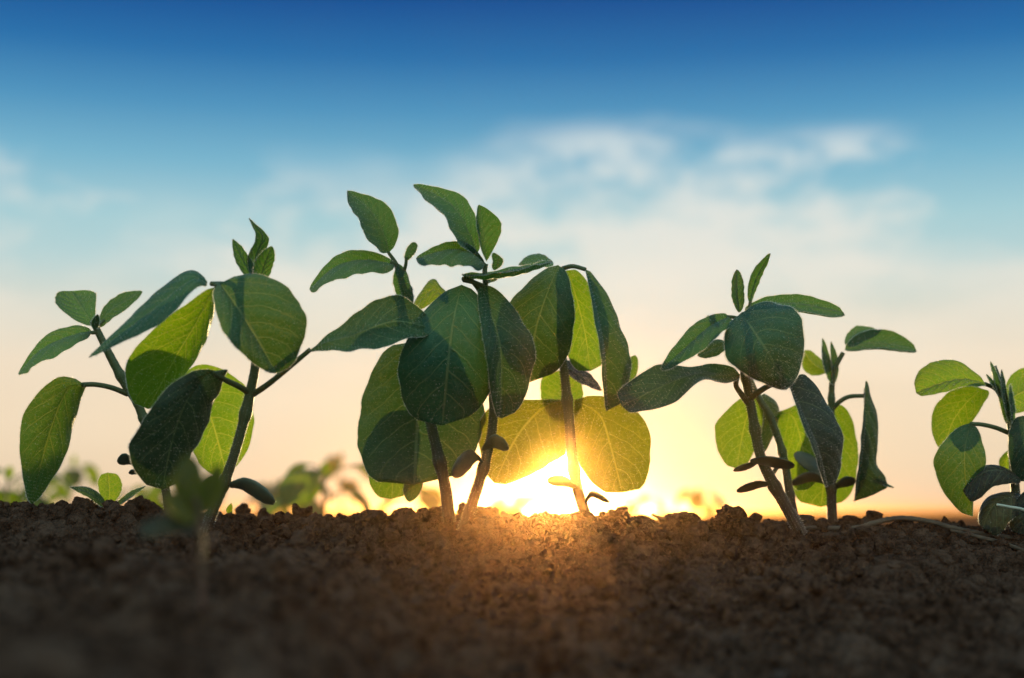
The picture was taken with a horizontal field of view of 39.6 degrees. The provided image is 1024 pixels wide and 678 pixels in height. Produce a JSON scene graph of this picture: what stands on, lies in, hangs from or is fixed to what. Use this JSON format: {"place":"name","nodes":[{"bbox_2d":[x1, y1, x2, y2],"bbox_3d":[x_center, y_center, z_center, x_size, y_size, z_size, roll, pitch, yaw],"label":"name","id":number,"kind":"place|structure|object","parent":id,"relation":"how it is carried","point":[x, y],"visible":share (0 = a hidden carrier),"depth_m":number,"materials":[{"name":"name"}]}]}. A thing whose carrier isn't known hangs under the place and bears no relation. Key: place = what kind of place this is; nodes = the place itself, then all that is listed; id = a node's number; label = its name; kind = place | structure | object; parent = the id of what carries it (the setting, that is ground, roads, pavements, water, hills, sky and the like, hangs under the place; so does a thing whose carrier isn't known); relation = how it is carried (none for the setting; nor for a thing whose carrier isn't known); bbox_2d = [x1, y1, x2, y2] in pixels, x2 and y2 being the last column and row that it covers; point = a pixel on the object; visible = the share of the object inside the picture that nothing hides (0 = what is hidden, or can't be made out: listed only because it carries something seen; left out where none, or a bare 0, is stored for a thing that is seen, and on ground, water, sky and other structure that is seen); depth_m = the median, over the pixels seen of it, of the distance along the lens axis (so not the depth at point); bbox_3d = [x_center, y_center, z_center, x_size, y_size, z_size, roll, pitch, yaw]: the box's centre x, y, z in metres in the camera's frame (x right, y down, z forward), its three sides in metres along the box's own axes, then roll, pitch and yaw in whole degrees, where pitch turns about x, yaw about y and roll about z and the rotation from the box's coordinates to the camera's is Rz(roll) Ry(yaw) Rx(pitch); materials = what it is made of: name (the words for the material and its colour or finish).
{"place":"outdoors","nodes":[
{"label":"outdoors","id":0,"kind":"place"},
{"bbox_2d":[0,496,1023,677],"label":"ground","id":1,"kind":"structure","parent":0,"point":[85,640],"depth_m":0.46,"materials":[{"name":"soil"}]},
{"bbox_2d":[0,466,71,505],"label":"soybean seedling","id":2,"kind":"object","parent":1,"relation":"on","point":[7,495],"visible":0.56,"depth_m":1.71,"materials":[{"name":"green plant"}]},
{"bbox_2d":[12,479,69,501],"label":"soybean seedling","id":3,"kind":"object","parent":1,"relation":"on","point":[62,490],"visible":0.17,"depth_m":2.64,"materials":[{"name":"green plant"}]},
{"bbox_2d":[42,455,99,503],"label":"soybean seedling","id":4,"kind":"object","parent":1,"relation":"on","point":[73,477],"visible":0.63,"depth_m":3.16,"materials":[{"name":"green plant"}]},
{"bbox_2d":[70,472,144,507],"bbox_3d":[-0.205,0.080,0.725,0.039,0.024,0.016,0,-7,0],"label":"weed sprout","id":5,"kind":"object","parent":1,"relation":"on","point":[109,485],"visible":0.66,"depth_m":0.73,"materials":[{"name":"green plant"}]},
{"bbox_2d":[17,290,254,507],"bbox_3d":[-0.192,0.035,0.721,0.114,0.125,0.053,3,-8,-26],"label":"soybean seedling","id":6,"kind":"object","parent":1,"relation":"on","point":[49,415],"visible":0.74,"depth_m":0.71,"materials":[{"name":"green plant"}]},
{"bbox_2d":[116,486,160,504],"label":"soybean seedling","id":7,"kind":"object","parent":1,"relation":"on","point":[141,492],"visible":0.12,"depth_m":3.41,"materials":[{"name":"green plant"}]},
{"bbox_2d":[126,495,157,515],"bbox_3d":[-0.192,0.088,0.735,0.018,0.015,0.016,0,-7,0],"label":"soil clod","id":8,"kind":"object","parent":1,"relation":"on","point":[145,506],"visible":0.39,"depth_m":0.73,"materials":[{"name":"brown soil"}]},
{"bbox_2d":[143,486,163,508],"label":"soybean seedling","id":9,"kind":"object","parent":1,"relation":"on","point":[153,494],"visible":0.09,"depth_m":2.96,"materials":[{"name":"green plant"}]},
{"bbox_2d":[138,453,224,608],"bbox_3d":[-0.083,0.050,0.357,0.022,0.042,0.009,6,-9,-41],"label":"weed sprout","id":10,"kind":"object","parent":1,"relation":"on","point":[197,495],"visible":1,"depth_m":0.36,"materials":[{"name":"green plant"}]},
{"bbox_2d":[216,513,239,522],"bbox_3d":[-0.147,0.096,0.735,0.020,0.012,0.016,0,-7,0],"label":"soil clod","id":11,"kind":"object","parent":1,"relation":"on","point":[219,518],"visible":0.12,"depth_m":0.73,"materials":[{"name":"brown soil"}]},
{"bbox_2d":[226,503,232,512],"bbox_3d":[-0.146,0.090,0.735,0.005,0.011,0.003,0,-7,0],"label":"weed sprout","id":12,"kind":"object","parent":1,"relation":"on","point":[229,509],"visible":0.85,"depth_m":0.74,"materials":[{"name":"green plant"}]},
{"bbox_2d":[89,218,428,531],"bbox_3d":[-0.108,0.020,0.628,0.143,0.152,0.067,0,-7,0],"label":"soybean seedling","id":13,"kind":"object","parent":1,"relation":"on","point":[262,317],"visible":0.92,"depth_m":0.63,"materials":[{"name":"green plant"}]},
{"bbox_2d":[245,480,290,512],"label":"soybean seedling","id":14,"kind":"object","parent":1,"relation":"on","point":[284,508],"visible":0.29,"depth_m":3.92,"materials":[{"name":"green plant"}]},
{"bbox_2d":[257,478,334,513],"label":"soybean seedling","id":15,"kind":"object","parent":1,"relation":"on","point":[273,490],"visible":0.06,"depth_m":2.37,"materials":[{"name":"green plant"}]},
{"bbox_2d":[266,462,388,515],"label":"soybean seedling","id":16,"kind":"object","parent":1,"relation":"on","point":[300,485],"visible":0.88,"depth_m":1.50,"materials":[{"name":"green plant"}]},
{"bbox_2d":[320,451,368,513],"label":"soybean seedling","id":17,"kind":"object","parent":1,"relation":"on","point":[334,462],"visible":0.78,"depth_m":3.60,"materials":[{"name":"green plant"}]},
{"bbox_2d":[348,509,386,524],"bbox_3d":[-0.077,0.096,0.751,0.023,0.011,0.018,0,-7,0],"label":"soil clod","id":18,"kind":"object","parent":1,"relation":"on","point":[374,517],"visible":0.5,"depth_m":0.75,"materials":[{"name":"brown soil"}]},
{"bbox_2d":[310,190,485,521],"bbox_3d":[-0.063,0.011,0.708,0.067,0.171,0.096,-3,-8,26],"label":"soybean seedling","id":19,"kind":"object","parent":1,"relation":"on","point":[404,453],"visible":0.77,"depth_m":0.72,"materials":[{"name":"green plant"}]},
{"bbox_2d":[387,507,416,526],"bbox_3d":[-0.056,0.093,0.732,0.018,0.013,0.013,0,-7,0],"label":"soil clod","id":20,"kind":"object","parent":1,"relation":"on","point":[405,514],"visible":0.78,"depth_m":0.73,"materials":[{"name":"brown soil"}]},
{"bbox_2d":[377,486,456,513],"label":"soybean seedling","id":21,"kind":"object","parent":1,"relation":"on","point":[429,497],"visible":0.61,"depth_m":2.17,"materials":[{"name":"yellow plant"}]},
{"bbox_2d":[397,183,551,530],"bbox_3d":[-0.017,0.008,0.675,0.073,0.174,0.060,0,-7,0],"label":"soybean seedling","id":22,"kind":"object","parent":1,"relation":"on","point":[468,354],"visible":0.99,"depth_m":0.66,"materials":[{"name":"green plant"}]},
{"bbox_2d":[507,518,514,525],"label":"soil clod","id":23,"kind":"object","parent":1,"relation":"on","point":[510,520],"visible":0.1,"depth_m":0.72,"materials":[{"name":"brown soil"}]},
{"bbox_2d":[489,493,550,513],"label":"soybean seedling","id":24,"kind":"object","parent":1,"relation":"on","point":[522,503],"visible":0.76,"depth_m":2.57,"materials":[{"name":"yellow plant"}]},
{"bbox_2d":[479,253,651,513],"bbox_3d":[0.025,0.028,0.728,0.086,0.150,0.084,-2,-7,19],"label":"soybean seedling","id":25,"kind":"object","parent":1,"relation":"on","point":[604,442],"visible":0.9,"depth_m":0.72,"materials":[{"name":"green plant"}]},
{"bbox_2d":[609,517,664,530],"bbox_3d":[0.061,0.094,0.701,0.030,0.012,0.019,0,-7,0],"label":"soil clod","id":26,"kind":"object","parent":1,"relation":"on","point":[639,523],"visible":0.52,"depth_m":0.70,"materials":[{"name":"brown soil"}]},
{"bbox_2d":[619,495,665,515],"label":"soybean seedling","id":27,"kind":"object","parent":1,"relation":"on","point":[633,507],"visible":0.87,"depth_m":4.16,"materials":[{"name":"yellow plant"}]},
{"bbox_2d":[651,513,699,521],"bbox_3d":[0.089,0.093,0.725,0.036,0.008,0.003,0,-7,0],"label":"straw","id":28,"kind":"object","parent":1,"relation":"on","point":[662,518],"visible":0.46,"depth_m":0.72,"materials":[{"name":"beige plant"}]},
{"bbox_2d":[665,511,687,526],"bbox_3d":[0.083,0.093,0.715,0.018,0.014,0.017,0,-7,0],"label":"soil clod","id":29,"kind":"object","parent":1,"relation":"on","point":[671,518],"visible":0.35,"depth_m":0.71,"materials":[{"name":"brown soil"}]},
{"bbox_2d":[671,487,724,515],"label":"soybean seedling","id":30,"kind":"object","parent":1,"relation":"on","point":[696,499],"visible":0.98,"depth_m":3.81,"materials":[{"name":"yellow plant"}]},
{"bbox_2d":[617,253,844,535],"bbox_3d":[0.106,0.028,0.674,0.114,0.139,0.054,0,-7,0],"label":"soybean seedling","id":31,"kind":"object","parent":1,"relation":"on","point":[764,341],"visible":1,"depth_m":0.67,"materials":[{"name":"green plant"}]},
{"bbox_2d":[715,504,747,530],"bbox_3d":[0.108,0.090,0.699,0.015,0.018,0.017,-3,-8,26],"label":"soil clod","id":32,"kind":"object","parent":1,"relation":"on","point":[726,513],"visible":0.72,"depth_m":0.69,"materials":[{"name":"brown soil"}]},
{"bbox_2d":[714,378,815,517],"bbox_3d":[0.140,0.063,0.753,0.064,0.088,0.026,3,-8,-24],"label":"soybean seedling","id":33,"kind":"object","parent":1,"relation":"on","point":[733,439],"visible":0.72,"depth_m":0.75,"materials":[{"name":"green plant"}]},
{"bbox_2d":[772,671,808,677],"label":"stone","id":34,"kind":"object","parent":1,"relation":"on","point":[778,674],"visible":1,"depth_m":0.43,"materials":[{"name":"stone"}]},
{"bbox_2d":[838,514,860,522],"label":"soil clod","id":35,"kind":"object","parent":1,"relation":"on","point":[848,518],"visible":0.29,"depth_m":0.80,"materials":[{"name":"brown soil"}]},
{"bbox_2d":[792,325,916,523],"bbox_3d":[0.184,0.048,0.765,0.069,0.117,0.040,-1,-7,11],"label":"soybean seedling","id":36,"kind":"object","parent":1,"relation":"on","point":[869,479],"visible":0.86,"depth_m":0.76,"materials":[{"name":"green plant"}]},
{"bbox_2d":[865,510,882,525],"bbox_3d":[0.204,0.102,0.801,0.016,0.012,0.010,5,-9,-38],"label":"soil clod","id":37,"kind":"object","parent":1,"relation":"on","point":[872,515],"visible":0.51,"depth_m":0.80,"materials":[{"name":"brown soil"}]},
{"bbox_2d":[805,515,1012,539],"bbox_3d":[0.207,0.098,0.712,0.146,0.019,0.005,0,-7,0],"label":"straw","id":38,"kind":"object","parent":1,"relation":"on","point":[907,518],"visible":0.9,"depth_m":0.71,"materials":[{"name":"brown plant"}]},
{"bbox_2d":[914,358,1023,535],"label":"soybean seedling","id":39,"kind":"object","parent":1,"relation":"on","point":[966,476],"visible":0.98,"depth_m":0.71,"materials":[{"name":"green plant"}]},
{"bbox_2d":[950,529,1023,551],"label":"straw","id":40,"kind":"object","parent":1,"relation":"on","point":[989,539],"visible":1,"depth_m":0.70,"materials":[{"name":"brown plant"}]},
{"bbox_2d":[996,503,1023,511],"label":"grass stalk","id":41,"kind":"object","parent":1,"relation":"on","point":[1011,507],"depth_m":0.68,"materials":[{"name":"green plant"}]},
{"bbox_2d":[0,0,1023,511],"label":"sky","id":42,"kind":"structure","parent":0,"point":[662,150],"materials":[{"name":"blue"}]}
]}

